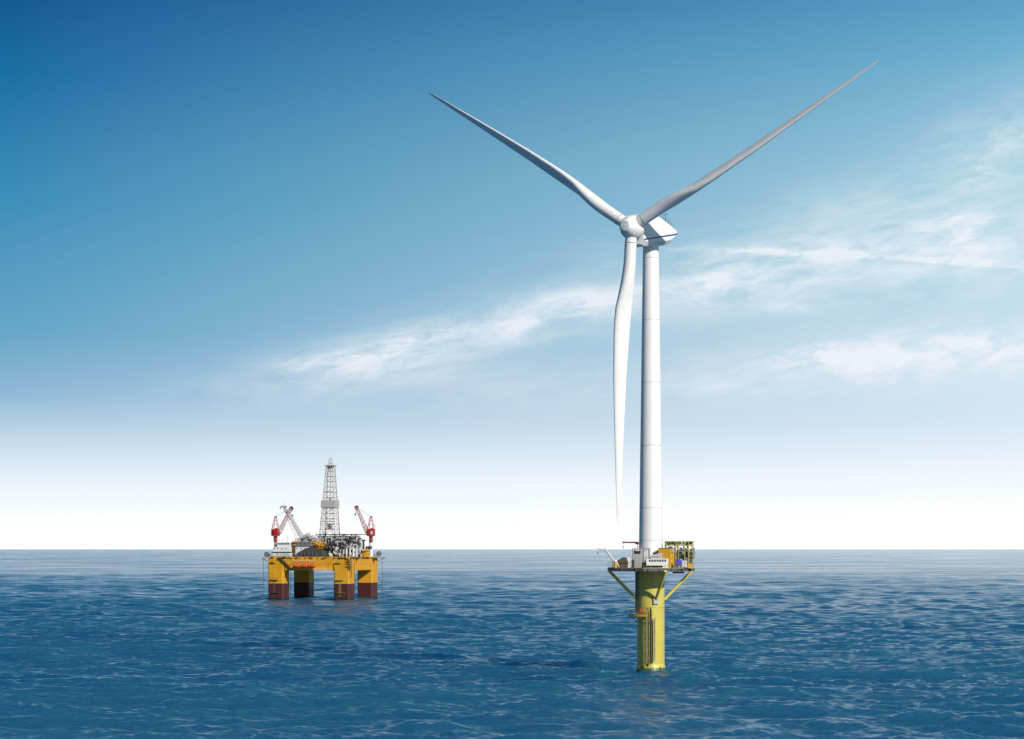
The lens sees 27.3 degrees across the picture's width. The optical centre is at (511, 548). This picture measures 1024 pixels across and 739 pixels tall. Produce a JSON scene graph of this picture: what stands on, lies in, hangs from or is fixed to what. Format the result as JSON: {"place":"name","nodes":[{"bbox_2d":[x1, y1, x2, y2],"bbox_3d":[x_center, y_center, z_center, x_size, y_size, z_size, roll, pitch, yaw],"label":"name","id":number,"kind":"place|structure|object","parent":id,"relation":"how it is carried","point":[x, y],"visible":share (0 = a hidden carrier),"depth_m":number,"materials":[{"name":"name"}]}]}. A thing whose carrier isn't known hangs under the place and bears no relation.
{"place":"outdoors","nodes":[
{"label":"outdoors","id":0,"kind":"place"},
{"bbox_2d":[0,549,1023,738],"bbox_3d":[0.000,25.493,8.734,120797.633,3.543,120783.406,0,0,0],"label":"sea","id":1,"kind":"structure","parent":0,"point":[537,644],"depth_m":531.88,"materials":[{"name":"liquid"}]},
{"bbox_2d":[262,456,385,600],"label":"drilling rig","id":2,"kind":"object","parent":1,"relation":"in","point":[343,557],"visible":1,"depth_m":1038.46,"materials":[{"name":"paint"}]},
{"bbox_2d":[271,506,292,546],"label":"pedestal crane","id":3,"kind":"object","parent":2,"relation":"on","point":[275,532],"visible":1,"depth_m":1041.51,"materials":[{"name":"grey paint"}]},
{"bbox_2d":[293,560,300,567],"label":"lifeboat","id":4,"kind":"object","parent":2,"relation":"hanging from","point":[296,565],"visible":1,"depth_m":1031.01,"materials":[{"name":"orange paint"}]},
{"bbox_2d":[300,560,308,567],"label":"lifeboat","id":5,"kind":"object","parent":2,"relation":"hanging from","point":[304,565],"visible":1,"depth_m":1030.06,"materials":[{"name":"orange paint"}]},
{"bbox_2d":[308,560,315,567],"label":"lifeboat","id":6,"kind":"object","parent":2,"relation":"hanging from","point":[312,565],"visible":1,"depth_m":1028.99,"materials":[{"name":"orange paint"}]},
{"bbox_2d":[354,506,374,556],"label":"pedestal crane","id":7,"kind":"object","parent":2,"relation":"on","point":[370,530],"visible":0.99,"depth_m":1059.03,"materials":[{"name":"white paint"}]},
{"bbox_2d":[607,562,694,672],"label":"turbine foundation","id":8,"kind":"object","parent":1,"relation":"in","point":[648,597],"visible":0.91,"depth_m":429.26,"materials":[{"name":"yellow paint"}]},
{"bbox_2d":[597,548,618,567],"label":"davit crane","id":9,"kind":"object","parent":8,"relation":"on","point":[613,560],"visible":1,"depth_m":428.52,"materials":[{"name":"white paint"}]},
{"bbox_2d":[612,556,627,567],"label":"canvas shelter","id":10,"kind":"object","parent":8,"relation":"on","point":[622,562],"visible":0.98,"depth_m":428.90,"materials":[{"name":"beige fabric"}]},
{"bbox_2d":[627,557,633,567],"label":"tall panel","id":11,"kind":"object","parent":8,"relation":"on","point":[629,563],"visible":0.87,"depth_m":429.15,"materials":[{"name":"white paint"}]},
{"bbox_2d":[632,548,649,567],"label":"equipment container","id":12,"kind":"object","parent":8,"relation":"on","point":[638,556],"visible":0.88,"depth_m":429.25,"materials":[{"name":"white metal"}]},
{"bbox_2d":[429,61,876,566],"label":"wind turbine","id":13,"kind":"object","parent":8,"relation":"on","point":[650,231],"visible":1,"depth_m":429.49,"materials":[{"name":"grey paint"}]},
{"bbox_2d":[651,553,661,566],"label":"generator housing","id":14,"kind":"object","parent":8,"relation":"on","point":[657,556],"visible":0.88,"depth_m":426.90,"materials":[{"name":"white paint"}]},
{"bbox_2d":[646,559,667,567],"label":"control cabin","id":15,"kind":"object","parent":8,"relation":"on","point":[663,563],"visible":1,"depth_m":424.80,"materials":[{"name":"white metal"}]},
{"bbox_2d":[658,548,673,567],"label":"transformer container","id":16,"kind":"object","parent":8,"relation":"on","point":[668,553],"visible":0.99,"depth_m":427.34,"materials":[{"name":"yellow metal"}]},
{"bbox_2d":[675,559,681,567],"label":"blue tank","id":17,"kind":"object","parent":8,"relation":"on","point":[678,562],"visible":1,"depth_m":426.18,"materials":[{"name":"metal"}]},
{"bbox_2d":[665,541,694,567],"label":"pipe rack","id":18,"kind":"object","parent":8,"relation":"on","point":[687,553],"visible":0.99,"depth_m":430.40,"materials":[{"name":"metal"}]},
{"bbox_2d":[682,561,686,567],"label":"storage locker","id":19,"kind":"object","parent":8,"relation":"on","point":[684,563],"visible":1,"depth_m":426.20,"materials":[{"name":"white metal"}]},
{"bbox_2d":[0,0,1023,548],"label":"sky","id":20,"kind":"structure","parent":0,"point":[246,246],"materials":[{"name":"blue"}]}
]}

